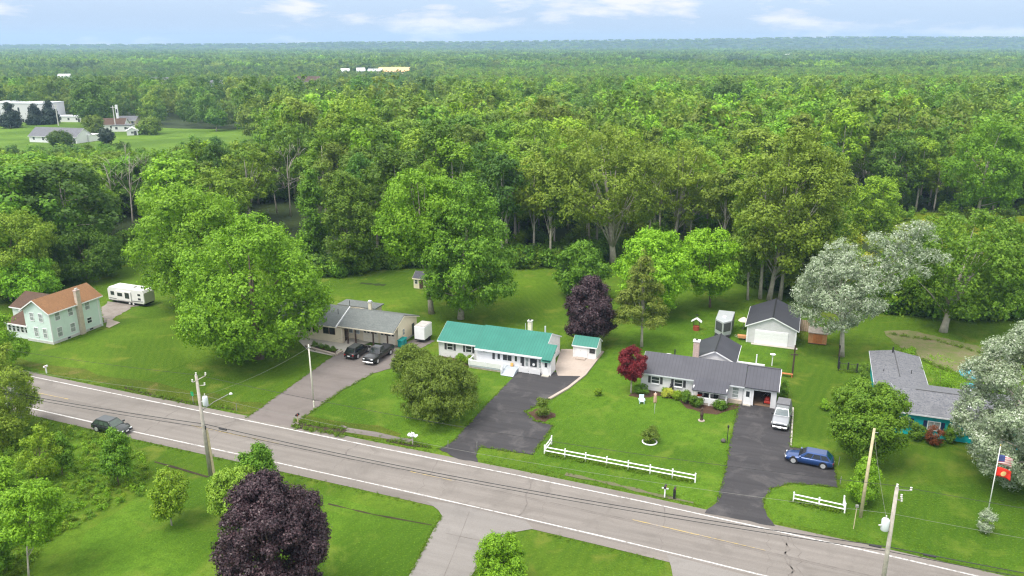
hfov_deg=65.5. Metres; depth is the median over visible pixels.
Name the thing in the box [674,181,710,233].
dead tree
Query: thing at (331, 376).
driveway
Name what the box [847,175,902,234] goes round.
ash tree
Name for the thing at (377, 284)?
dirt patch
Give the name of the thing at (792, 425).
drive kerb
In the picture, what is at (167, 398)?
ditch
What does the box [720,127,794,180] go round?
forest tree
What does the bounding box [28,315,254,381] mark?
lawn
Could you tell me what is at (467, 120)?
forest tree
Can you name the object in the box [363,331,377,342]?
garage door
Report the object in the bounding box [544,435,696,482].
rail fence
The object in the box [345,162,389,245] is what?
forest tree
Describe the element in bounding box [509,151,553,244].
forest tree
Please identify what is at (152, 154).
forest tree
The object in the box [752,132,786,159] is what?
forest tree
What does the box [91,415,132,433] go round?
moving car
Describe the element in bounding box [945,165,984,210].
forest tree
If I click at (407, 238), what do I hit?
maple tree
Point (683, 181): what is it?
cottonwood tree
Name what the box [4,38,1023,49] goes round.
hills
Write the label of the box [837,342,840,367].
metal fence
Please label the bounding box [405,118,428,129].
forest tree
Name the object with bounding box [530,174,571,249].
forest tree
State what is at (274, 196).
dead tree
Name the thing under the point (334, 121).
forest tree
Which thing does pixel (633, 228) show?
forest tree
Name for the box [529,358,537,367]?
window
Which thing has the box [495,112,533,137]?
forest tree
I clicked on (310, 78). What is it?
brick building
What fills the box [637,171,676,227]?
dead tree
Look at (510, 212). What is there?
forest tree
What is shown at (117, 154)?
forest tree
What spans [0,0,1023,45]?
sky
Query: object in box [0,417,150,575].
tall weeds
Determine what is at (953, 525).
overhead wire
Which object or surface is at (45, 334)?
window
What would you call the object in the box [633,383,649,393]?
shrub
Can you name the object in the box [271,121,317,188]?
forest tree
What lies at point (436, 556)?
side road
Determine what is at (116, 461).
sapling
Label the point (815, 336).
door
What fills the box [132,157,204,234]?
forest tree
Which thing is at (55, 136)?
juniper tree
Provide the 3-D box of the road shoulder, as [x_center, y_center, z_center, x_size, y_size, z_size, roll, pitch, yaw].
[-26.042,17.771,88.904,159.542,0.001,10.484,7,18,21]
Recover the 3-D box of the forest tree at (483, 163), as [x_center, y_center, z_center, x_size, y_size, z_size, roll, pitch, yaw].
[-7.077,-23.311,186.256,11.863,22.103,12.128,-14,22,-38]
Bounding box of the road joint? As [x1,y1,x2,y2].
[39,393,871,575]
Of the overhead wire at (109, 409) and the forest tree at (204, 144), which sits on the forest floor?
the forest tree at (204, 144)
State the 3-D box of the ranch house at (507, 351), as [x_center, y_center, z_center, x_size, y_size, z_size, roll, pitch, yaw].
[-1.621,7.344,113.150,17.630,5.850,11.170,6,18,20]
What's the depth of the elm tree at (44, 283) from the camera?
133.58 m
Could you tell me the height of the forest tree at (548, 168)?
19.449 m
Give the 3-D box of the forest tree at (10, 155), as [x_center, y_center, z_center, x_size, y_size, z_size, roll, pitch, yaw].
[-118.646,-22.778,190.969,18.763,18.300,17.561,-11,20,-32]
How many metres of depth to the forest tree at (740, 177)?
156.54 m
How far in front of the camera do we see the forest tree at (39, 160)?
174.79 m
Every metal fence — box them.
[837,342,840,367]
[838,361,868,372]
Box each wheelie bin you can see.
[397,339,403,346]
[400,336,406,344]
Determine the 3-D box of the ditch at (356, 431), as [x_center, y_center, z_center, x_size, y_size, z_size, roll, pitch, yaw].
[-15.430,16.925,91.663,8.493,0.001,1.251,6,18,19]
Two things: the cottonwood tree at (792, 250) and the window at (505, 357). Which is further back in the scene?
the cottonwood tree at (792, 250)
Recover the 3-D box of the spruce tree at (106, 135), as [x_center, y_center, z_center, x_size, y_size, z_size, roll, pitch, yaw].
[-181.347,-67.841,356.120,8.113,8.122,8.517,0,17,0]
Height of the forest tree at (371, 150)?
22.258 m
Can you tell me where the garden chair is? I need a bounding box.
[638,394,644,403]
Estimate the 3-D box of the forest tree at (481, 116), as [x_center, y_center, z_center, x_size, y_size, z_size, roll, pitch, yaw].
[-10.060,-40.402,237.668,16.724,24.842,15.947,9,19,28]
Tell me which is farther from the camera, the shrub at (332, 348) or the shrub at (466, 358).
the shrub at (332, 348)
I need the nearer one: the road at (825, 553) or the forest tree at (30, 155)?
the road at (825, 553)
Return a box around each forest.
[0,36,1023,71]
[0,65,1023,184]
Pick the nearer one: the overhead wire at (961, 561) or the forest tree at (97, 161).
the overhead wire at (961, 561)
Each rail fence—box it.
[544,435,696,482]
[793,492,846,512]
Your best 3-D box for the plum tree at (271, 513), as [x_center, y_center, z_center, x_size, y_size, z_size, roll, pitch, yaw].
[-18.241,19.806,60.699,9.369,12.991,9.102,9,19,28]
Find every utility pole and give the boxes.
[191,372,232,476]
[878,484,912,575]
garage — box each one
[87,133,98,141]
[745,297,800,349]
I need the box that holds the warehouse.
[378,67,409,72]
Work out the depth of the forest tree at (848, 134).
227.50 m
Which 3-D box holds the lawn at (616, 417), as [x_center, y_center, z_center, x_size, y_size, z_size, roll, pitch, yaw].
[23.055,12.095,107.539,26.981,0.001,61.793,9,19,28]
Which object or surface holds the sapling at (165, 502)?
on the lawn at (132, 538)
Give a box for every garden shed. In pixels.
[126,127,138,135]
[412,271,425,288]
[572,335,602,360]
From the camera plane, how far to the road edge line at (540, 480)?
81.68 m
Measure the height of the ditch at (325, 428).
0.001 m
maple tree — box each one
[68,82,117,119]
[80,115,105,132]
[119,181,244,307]
[135,115,162,135]
[170,209,334,364]
[203,109,228,130]
[369,167,466,314]
[418,172,521,319]
[610,225,694,315]
[616,344,647,392]
[674,225,743,307]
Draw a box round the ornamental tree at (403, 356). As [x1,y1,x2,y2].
[388,343,434,375]
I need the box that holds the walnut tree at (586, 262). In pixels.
[551,239,612,294]
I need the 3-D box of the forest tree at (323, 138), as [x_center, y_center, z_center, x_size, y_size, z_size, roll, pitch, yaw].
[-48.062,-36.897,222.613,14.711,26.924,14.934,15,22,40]
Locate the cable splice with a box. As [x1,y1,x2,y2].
[923,553,935,557]
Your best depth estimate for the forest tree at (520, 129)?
201.67 m
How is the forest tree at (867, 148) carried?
on the forest floor
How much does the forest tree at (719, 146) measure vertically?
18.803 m
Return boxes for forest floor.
[45,102,1023,274]
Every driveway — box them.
[249,339,433,426]
[439,371,579,461]
[705,401,837,525]
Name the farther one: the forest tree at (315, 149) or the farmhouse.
the forest tree at (315, 149)
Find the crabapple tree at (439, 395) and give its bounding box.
[388,353,479,424]
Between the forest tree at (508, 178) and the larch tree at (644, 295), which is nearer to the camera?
the larch tree at (644, 295)
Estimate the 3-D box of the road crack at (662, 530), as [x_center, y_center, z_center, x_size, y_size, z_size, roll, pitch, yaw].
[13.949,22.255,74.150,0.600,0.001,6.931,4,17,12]
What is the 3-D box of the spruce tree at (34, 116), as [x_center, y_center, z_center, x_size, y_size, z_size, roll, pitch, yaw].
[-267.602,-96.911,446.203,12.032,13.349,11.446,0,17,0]
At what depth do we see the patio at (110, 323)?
128.31 m
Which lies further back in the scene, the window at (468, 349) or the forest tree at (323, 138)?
the forest tree at (323, 138)
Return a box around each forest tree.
[0,153,33,165]
[0,156,28,166]
[0,156,61,179]
[0,162,86,246]
[0,164,49,214]
[0,181,79,246]
[0,201,49,258]
[1,159,129,249]
[3,160,32,171]
[9,151,62,164]
[30,158,123,231]
[55,160,119,205]
[60,156,111,189]
[84,154,117,177]
[91,150,124,159]
[96,159,137,205]
[103,156,143,212]
[112,154,156,200]
[122,150,167,191]
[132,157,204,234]
[136,157,210,230]
[140,147,201,192]
[170,147,186,152]
[182,141,210,189]
[182,165,240,229]
[190,139,226,166]
[192,159,221,191]
[198,141,237,189]
[208,165,254,212]
[218,140,278,229]
[220,146,279,215]
[239,141,276,203]
[243,151,281,200]
[262,117,282,189]
[270,104,307,199]
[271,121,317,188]
[276,98,319,154]
[292,126,340,211]
[297,162,339,222]
[307,118,322,170]
[313,141,350,229]
[315,93,384,143]
[316,112,349,157]
[318,111,343,181]
[325,114,363,140]
[327,110,396,183]
[332,145,380,233]
[338,138,384,191]
[344,152,376,207]
[345,128,377,207]
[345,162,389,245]
[361,145,419,218]
[372,140,403,149]
[377,103,397,127]
[378,117,423,138]
[385,128,404,149]
[395,126,434,200]
[398,129,419,221]
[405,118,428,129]
[409,115,462,179]
[415,161,442,199]
[427,137,480,203]
[443,113,480,142]
[447,123,489,170]
[450,158,486,239]
[459,111,489,129]
[465,141,498,218]
[469,122,491,139]
[470,137,520,186]
[471,124,512,149]
[475,150,527,247]
[480,110,510,132]
[482,118,531,150]
[486,149,531,242]
[494,146,538,240]
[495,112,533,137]
[496,171,537,231]
[506,137,534,159]
[506,138,551,224]
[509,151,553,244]
[510,116,560,151]
[518,94,575,139]
[528,174,546,230]
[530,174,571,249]
[532,122,548,146]
[533,116,591,143]
[535,157,567,236]
[542,143,577,224]
[549,134,583,229]
[572,149,622,238]
[581,111,597,129]
[587,125,613,140]
[591,133,611,228]
[605,194,646,238]
[616,129,652,225]
[623,114,647,201]
[638,125,671,220]
[640,110,669,142]
[645,149,673,222]
[649,148,680,229]
[652,126,689,205]
[666,152,696,232]
[667,126,700,141]
[668,121,717,156]
[675,150,726,216]
[682,147,719,223]
[682,161,730,230]
[688,139,714,152]
[701,167,748,240]
[707,133,728,165]
[710,140,740,202]
[716,151,770,207]
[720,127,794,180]
[721,119,756,157]
[724,168,761,218]
[747,124,780,166]
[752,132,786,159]
[762,120,796,140]
[766,163,794,217]
[775,128,831,164]
[784,113,821,143]
[795,148,859,212]
[800,167,856,266]
[816,106,869,162]
[822,141,842,168]
[833,134,869,185]
[837,122,866,159]
[842,123,872,191]
[861,129,927,199]
[870,93,919,148]
[885,127,929,202]
[904,135,941,210]
[924,126,956,205]
[925,155,958,210]
[927,139,985,199]
[940,120,984,156]
[943,132,962,187]
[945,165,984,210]
[979,148,1022,209]
[981,127,1016,201]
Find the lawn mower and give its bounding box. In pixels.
[763,393,770,403]
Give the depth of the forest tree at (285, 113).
224.53 m
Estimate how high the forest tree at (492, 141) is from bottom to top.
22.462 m
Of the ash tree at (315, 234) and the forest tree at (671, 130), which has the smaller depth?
the ash tree at (315, 234)
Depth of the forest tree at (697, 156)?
195.07 m
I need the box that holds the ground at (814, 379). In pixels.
[0,247,1023,575]
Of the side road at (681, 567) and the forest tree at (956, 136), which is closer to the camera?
the side road at (681, 567)
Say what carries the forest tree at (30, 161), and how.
on the forest floor
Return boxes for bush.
[0,312,31,365]
[0,455,30,523]
[0,525,14,575]
[14,422,65,478]
[472,529,527,575]
[845,455,884,505]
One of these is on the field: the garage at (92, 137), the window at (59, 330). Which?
the garage at (92, 137)
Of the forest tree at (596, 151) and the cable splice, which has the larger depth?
the forest tree at (596, 151)
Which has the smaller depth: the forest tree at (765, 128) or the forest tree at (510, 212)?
the forest tree at (510, 212)
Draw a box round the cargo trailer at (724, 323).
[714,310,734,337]
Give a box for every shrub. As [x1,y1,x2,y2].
[323,344,329,350]
[329,346,336,351]
[455,353,465,360]
[463,354,473,363]
[534,396,550,415]
[594,388,601,395]
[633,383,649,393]
[640,425,660,443]
[661,388,673,397]
[671,389,682,399]
[679,389,690,402]
[687,395,704,407]
[710,399,728,409]
[780,380,789,396]
[819,398,830,410]
[854,361,870,386]
[901,346,916,354]
[908,422,927,440]
[921,354,960,387]
[925,424,945,445]
[943,424,963,443]
[944,371,972,388]
[977,507,998,534]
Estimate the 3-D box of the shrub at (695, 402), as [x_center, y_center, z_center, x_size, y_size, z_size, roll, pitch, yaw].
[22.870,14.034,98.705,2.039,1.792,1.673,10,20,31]
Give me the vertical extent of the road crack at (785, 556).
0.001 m
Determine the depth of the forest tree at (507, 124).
212.41 m
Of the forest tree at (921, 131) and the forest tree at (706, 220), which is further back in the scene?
the forest tree at (921, 131)
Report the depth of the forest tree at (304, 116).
231.18 m
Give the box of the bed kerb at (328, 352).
[305,345,342,355]
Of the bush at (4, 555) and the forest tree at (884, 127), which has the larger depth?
the forest tree at (884, 127)
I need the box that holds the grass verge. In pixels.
[8,357,400,439]
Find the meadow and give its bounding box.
[851,212,1023,252]
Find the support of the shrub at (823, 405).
on the ground at (814, 379)
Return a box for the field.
[0,122,254,154]
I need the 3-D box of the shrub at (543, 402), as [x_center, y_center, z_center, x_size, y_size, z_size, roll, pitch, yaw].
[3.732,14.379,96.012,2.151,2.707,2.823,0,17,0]
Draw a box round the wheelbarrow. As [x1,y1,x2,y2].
[736,334,745,339]
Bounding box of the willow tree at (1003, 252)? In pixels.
[899,207,1023,332]
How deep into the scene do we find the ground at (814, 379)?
102.38 m
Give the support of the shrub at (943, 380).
on the ground at (814, 379)
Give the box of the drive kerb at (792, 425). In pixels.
[790,407,793,444]
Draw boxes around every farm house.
[28,127,91,143]
[102,105,129,129]
[119,116,140,124]
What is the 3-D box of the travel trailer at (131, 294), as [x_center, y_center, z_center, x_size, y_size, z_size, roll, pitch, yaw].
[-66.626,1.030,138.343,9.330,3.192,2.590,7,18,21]
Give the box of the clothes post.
[791,353,797,376]
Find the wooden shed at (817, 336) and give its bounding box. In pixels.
[808,326,827,344]
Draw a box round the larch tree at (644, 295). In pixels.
[610,248,669,346]
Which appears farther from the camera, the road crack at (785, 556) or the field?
the field
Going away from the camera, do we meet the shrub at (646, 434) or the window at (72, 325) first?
the shrub at (646, 434)
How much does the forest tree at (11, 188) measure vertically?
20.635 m
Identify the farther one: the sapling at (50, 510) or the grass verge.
the grass verge
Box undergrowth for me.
[0,134,1023,322]
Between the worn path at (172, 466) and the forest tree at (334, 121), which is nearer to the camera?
the worn path at (172, 466)
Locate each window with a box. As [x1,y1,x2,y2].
[29,312,34,320]
[33,327,39,336]
[38,314,43,322]
[42,328,47,338]
[54,312,60,320]
[56,326,63,337]
[67,307,73,316]
[70,322,75,332]
[84,302,89,310]
[86,316,91,323]
[323,327,328,333]
[329,328,334,334]
[447,343,452,349]
[465,346,471,352]
[502,354,511,361]
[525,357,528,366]
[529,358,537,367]
[651,376,659,383]
[674,379,682,386]
[732,387,738,397]
[927,421,940,430]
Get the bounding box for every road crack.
[144,408,180,432]
[330,444,357,473]
[416,460,437,492]
[444,513,468,575]
[518,479,533,515]
[658,507,665,548]
[780,533,794,575]
[785,534,793,575]
[789,535,803,575]
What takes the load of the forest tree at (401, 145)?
on the forest floor
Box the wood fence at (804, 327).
[800,319,815,331]
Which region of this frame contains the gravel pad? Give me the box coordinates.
[101,301,149,322]
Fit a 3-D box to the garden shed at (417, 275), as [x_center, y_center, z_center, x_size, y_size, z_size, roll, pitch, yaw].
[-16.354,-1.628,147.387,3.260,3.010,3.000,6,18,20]
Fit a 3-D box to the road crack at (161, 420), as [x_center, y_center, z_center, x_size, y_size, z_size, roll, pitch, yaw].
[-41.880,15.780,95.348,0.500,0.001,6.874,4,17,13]
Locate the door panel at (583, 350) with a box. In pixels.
[581,347,587,357]
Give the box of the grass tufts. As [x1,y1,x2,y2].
[13,328,1018,575]
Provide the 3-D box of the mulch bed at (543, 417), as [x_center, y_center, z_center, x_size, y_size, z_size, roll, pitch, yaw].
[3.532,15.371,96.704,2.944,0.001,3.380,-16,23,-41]
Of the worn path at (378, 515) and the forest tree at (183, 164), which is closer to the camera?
the worn path at (378, 515)
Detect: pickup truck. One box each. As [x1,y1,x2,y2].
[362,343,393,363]
[771,397,791,429]
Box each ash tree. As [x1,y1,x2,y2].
[294,167,331,254]
[320,168,379,274]
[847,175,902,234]
[874,251,939,312]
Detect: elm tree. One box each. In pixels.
[0,207,62,299]
[0,255,64,301]
[39,225,128,282]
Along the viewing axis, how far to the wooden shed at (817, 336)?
119.34 m
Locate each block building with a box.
[0,101,65,118]
[60,115,81,121]
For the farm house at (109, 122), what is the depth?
415.36 m
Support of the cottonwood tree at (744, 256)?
on the ground at (814, 379)
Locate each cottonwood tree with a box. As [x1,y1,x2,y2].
[526,121,673,262]
[653,138,722,232]
[722,211,768,299]
[726,122,864,300]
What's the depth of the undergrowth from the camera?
171.22 m
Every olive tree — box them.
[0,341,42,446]
[2,377,38,420]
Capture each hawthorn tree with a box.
[204,463,255,516]
[234,439,278,473]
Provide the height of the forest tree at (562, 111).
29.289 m
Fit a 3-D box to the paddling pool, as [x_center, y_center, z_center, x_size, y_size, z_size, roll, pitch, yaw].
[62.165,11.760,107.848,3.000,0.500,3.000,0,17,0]
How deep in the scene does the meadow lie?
201.31 m
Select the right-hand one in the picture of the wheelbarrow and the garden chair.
the wheelbarrow
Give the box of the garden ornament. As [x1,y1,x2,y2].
[698,407,704,421]
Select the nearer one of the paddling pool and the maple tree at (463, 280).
the paddling pool
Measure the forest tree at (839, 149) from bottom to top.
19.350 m
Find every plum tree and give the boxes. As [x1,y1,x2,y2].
[208,467,331,575]
[562,274,617,338]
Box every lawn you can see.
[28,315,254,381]
[68,476,432,575]
[312,368,511,445]
[332,277,564,324]
[526,309,788,505]
[765,483,1023,573]
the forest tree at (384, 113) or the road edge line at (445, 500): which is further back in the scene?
the forest tree at (384, 113)
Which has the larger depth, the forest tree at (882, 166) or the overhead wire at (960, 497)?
the forest tree at (882, 166)
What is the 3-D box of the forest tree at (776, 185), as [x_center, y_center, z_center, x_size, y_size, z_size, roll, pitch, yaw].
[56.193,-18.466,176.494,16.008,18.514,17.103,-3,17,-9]
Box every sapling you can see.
[0,477,75,575]
[50,431,76,474]
[96,426,135,484]
[145,465,191,525]
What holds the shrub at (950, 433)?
on the ground at (814, 379)
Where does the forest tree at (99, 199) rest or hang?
on the forest floor
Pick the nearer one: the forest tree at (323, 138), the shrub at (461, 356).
the shrub at (461, 356)
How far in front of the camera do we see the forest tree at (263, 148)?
221.21 m
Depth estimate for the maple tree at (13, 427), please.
87.70 m
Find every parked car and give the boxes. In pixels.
[344,343,370,358]
[784,447,833,469]
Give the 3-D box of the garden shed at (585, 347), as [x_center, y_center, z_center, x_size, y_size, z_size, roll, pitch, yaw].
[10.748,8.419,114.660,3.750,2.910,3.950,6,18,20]
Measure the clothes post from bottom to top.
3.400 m
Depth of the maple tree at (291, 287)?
107.26 m
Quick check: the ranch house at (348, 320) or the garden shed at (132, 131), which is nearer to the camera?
the ranch house at (348, 320)
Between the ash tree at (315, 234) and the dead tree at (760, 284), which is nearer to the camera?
the dead tree at (760, 284)
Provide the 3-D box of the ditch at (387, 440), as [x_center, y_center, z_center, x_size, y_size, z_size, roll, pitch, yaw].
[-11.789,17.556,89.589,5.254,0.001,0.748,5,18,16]
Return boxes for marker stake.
[853,504,858,528]
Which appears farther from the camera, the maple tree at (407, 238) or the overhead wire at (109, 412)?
the maple tree at (407, 238)
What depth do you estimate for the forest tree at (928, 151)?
209.90 m
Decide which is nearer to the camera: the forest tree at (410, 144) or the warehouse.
the forest tree at (410, 144)
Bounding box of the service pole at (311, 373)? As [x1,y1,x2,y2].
[308,344,313,400]
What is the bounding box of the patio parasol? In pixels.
[738,317,746,326]
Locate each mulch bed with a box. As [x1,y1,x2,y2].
[309,345,337,352]
[529,408,555,421]
[629,390,738,414]
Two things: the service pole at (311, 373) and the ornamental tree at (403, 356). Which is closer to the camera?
the service pole at (311, 373)
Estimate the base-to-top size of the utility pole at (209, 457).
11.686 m
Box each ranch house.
[279,299,419,345]
[437,319,561,376]
[641,333,781,408]
[869,347,1017,449]
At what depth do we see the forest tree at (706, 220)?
177.68 m
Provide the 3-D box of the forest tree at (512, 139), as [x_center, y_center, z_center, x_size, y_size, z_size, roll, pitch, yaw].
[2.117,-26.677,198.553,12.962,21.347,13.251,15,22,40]
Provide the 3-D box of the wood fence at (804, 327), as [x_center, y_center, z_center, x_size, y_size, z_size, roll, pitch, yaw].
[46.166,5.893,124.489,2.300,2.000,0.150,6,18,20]
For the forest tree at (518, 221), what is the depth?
181.84 m
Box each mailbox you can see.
[407,432,417,444]
[662,484,668,497]
[673,486,675,498]
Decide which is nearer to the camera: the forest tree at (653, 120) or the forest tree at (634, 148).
the forest tree at (634, 148)
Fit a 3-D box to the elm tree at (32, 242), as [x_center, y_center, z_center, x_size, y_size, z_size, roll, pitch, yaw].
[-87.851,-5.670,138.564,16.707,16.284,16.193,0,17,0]
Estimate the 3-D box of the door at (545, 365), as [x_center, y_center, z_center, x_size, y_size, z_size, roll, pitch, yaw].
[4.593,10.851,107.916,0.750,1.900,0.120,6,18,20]
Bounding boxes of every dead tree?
[73,152,130,223]
[113,144,147,225]
[270,169,285,212]
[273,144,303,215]
[571,182,589,239]
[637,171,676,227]
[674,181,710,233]
[746,166,774,298]
[776,181,832,299]
[854,159,867,193]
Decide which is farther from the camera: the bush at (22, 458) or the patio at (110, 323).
the patio at (110, 323)
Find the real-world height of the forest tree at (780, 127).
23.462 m
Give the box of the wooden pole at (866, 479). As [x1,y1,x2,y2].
[859,428,877,517]
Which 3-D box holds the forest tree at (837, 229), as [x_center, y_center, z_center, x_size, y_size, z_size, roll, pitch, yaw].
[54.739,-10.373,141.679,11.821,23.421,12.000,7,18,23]
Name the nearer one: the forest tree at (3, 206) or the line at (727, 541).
the line at (727, 541)
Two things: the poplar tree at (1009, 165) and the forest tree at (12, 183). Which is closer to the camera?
the forest tree at (12, 183)
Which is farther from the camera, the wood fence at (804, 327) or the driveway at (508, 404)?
the wood fence at (804, 327)
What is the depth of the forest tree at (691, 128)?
214.01 m
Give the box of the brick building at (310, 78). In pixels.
[300,76,319,82]
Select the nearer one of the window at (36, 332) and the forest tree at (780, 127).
the window at (36, 332)
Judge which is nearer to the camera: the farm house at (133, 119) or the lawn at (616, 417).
the lawn at (616, 417)
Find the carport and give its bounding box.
[111,124,134,131]
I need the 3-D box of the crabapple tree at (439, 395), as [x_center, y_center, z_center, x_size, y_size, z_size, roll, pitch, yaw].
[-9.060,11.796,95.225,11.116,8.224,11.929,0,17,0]
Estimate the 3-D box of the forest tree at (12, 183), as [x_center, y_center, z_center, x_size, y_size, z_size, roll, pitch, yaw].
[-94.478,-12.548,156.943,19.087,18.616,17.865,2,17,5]
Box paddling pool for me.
[959,370,975,379]
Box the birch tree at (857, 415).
[826,375,913,462]
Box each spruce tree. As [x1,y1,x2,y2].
[0,102,25,127]
[22,103,43,124]
[38,99,61,124]
[96,128,115,143]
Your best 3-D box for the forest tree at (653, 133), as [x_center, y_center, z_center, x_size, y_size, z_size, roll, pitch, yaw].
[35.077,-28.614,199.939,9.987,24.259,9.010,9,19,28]
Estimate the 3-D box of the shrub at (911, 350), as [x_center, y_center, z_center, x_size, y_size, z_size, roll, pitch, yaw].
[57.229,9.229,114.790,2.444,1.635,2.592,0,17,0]
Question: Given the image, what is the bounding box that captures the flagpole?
[988,445,1001,507]
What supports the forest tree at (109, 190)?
on the forest floor
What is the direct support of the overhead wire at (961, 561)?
attached to the utility pole at (886, 524)
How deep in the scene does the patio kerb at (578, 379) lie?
106.49 m
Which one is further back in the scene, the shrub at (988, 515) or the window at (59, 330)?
the window at (59, 330)
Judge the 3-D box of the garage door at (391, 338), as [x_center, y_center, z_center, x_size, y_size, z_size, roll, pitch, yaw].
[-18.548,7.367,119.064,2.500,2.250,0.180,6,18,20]
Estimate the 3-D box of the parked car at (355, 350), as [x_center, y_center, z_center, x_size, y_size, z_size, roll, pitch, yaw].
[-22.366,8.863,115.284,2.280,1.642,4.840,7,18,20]
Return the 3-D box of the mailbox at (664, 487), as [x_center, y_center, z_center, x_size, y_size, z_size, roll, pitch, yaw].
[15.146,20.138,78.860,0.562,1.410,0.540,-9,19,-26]
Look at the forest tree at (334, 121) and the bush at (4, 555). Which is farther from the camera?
the forest tree at (334, 121)
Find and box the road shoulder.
[9,370,1003,575]
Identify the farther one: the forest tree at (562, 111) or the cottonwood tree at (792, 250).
the forest tree at (562, 111)
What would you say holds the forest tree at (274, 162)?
on the forest floor
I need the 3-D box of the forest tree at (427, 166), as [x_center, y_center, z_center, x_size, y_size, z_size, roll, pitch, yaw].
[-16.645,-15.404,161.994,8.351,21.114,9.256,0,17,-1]
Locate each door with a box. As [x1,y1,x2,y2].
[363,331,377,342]
[380,333,395,344]
[543,362,548,374]
[575,347,580,356]
[744,389,751,403]
[754,330,788,346]
[812,334,822,343]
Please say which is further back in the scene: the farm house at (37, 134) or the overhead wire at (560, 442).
the farm house at (37, 134)
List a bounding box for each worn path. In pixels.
[155,461,208,477]
[328,503,430,524]
[565,472,692,502]
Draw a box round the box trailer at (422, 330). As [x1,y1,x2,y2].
[414,321,431,341]
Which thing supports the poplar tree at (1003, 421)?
on the ground at (814, 379)
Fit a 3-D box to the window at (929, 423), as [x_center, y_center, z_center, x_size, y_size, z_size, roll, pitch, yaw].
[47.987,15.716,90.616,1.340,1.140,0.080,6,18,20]
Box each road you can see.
[7,375,981,575]
[409,501,532,575]
[667,555,746,575]
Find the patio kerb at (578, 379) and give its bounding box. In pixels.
[548,351,603,398]
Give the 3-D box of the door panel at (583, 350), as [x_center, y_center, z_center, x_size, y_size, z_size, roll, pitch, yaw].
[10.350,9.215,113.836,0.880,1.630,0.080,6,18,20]
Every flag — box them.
[653,393,656,402]
[995,467,1010,480]
[998,455,1012,467]
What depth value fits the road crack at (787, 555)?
70.16 m
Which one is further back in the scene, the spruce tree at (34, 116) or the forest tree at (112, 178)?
the spruce tree at (34, 116)
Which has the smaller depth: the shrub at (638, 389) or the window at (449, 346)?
the shrub at (638, 389)
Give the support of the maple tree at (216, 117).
on the field
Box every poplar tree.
[788,219,954,356]
[938,116,1023,223]
[948,318,1023,491]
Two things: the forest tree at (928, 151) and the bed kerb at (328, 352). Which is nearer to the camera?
the bed kerb at (328, 352)
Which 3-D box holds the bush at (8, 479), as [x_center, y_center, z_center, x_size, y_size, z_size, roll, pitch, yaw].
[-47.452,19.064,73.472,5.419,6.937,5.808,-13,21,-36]
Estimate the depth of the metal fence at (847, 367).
109.15 m
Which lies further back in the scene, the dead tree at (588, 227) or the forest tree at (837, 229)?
the dead tree at (588, 227)
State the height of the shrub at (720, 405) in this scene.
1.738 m
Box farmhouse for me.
[6,282,102,344]
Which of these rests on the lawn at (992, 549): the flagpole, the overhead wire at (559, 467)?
the flagpole
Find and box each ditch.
[125,387,233,409]
[293,423,346,433]
[346,428,411,441]
[386,439,427,446]
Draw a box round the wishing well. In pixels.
[691,314,701,330]
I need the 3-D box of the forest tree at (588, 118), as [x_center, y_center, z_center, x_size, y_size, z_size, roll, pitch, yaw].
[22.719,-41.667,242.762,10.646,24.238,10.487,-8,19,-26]
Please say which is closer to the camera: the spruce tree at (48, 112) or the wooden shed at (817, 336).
the wooden shed at (817, 336)
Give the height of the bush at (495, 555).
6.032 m
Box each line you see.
[30,408,765,575]
[32,376,976,575]
[635,520,696,534]
[697,534,765,550]
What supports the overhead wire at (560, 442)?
attached to the utility pole at (209, 457)
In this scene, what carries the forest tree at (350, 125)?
on the forest floor
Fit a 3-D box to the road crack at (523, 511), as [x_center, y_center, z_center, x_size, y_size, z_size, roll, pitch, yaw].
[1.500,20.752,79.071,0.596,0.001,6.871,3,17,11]
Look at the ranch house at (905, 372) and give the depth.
94.88 m
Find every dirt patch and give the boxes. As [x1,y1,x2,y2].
[360,282,385,285]
[884,330,1011,373]
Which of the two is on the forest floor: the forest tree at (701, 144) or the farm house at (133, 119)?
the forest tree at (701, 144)
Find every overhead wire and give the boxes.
[0,393,199,426]
[5,391,200,423]
[6,349,194,374]
[6,367,196,394]
[199,375,894,485]
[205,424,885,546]
[207,396,890,513]
[208,428,884,550]
[890,547,1023,572]
[890,551,1014,575]
[895,485,1023,508]
[896,514,1018,537]
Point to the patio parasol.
(743, 319)
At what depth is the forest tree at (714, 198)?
157.87 m
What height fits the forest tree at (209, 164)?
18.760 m
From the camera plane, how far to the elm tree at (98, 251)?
149.15 m
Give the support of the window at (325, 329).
in the ranch house at (348, 320)
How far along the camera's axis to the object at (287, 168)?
206.55 m
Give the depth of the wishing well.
124.98 m
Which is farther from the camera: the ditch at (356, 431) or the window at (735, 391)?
the window at (735, 391)
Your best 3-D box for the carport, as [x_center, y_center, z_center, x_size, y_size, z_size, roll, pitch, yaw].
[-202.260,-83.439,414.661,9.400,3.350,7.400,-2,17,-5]
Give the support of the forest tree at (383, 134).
on the forest floor
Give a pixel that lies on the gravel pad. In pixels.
(111, 310)
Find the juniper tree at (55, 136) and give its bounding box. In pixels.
[44,129,75,145]
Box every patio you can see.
[106,319,119,327]
[299,337,368,355]
[555,349,600,375]
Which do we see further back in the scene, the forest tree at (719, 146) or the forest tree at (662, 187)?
the forest tree at (719, 146)
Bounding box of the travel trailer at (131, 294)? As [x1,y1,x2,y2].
[107,283,154,305]
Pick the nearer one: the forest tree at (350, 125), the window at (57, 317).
the window at (57, 317)
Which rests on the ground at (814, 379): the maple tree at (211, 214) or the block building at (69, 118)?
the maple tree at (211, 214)
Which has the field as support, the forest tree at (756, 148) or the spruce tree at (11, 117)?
the spruce tree at (11, 117)
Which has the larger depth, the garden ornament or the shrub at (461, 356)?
the shrub at (461, 356)
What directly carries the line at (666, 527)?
on the road at (825, 553)

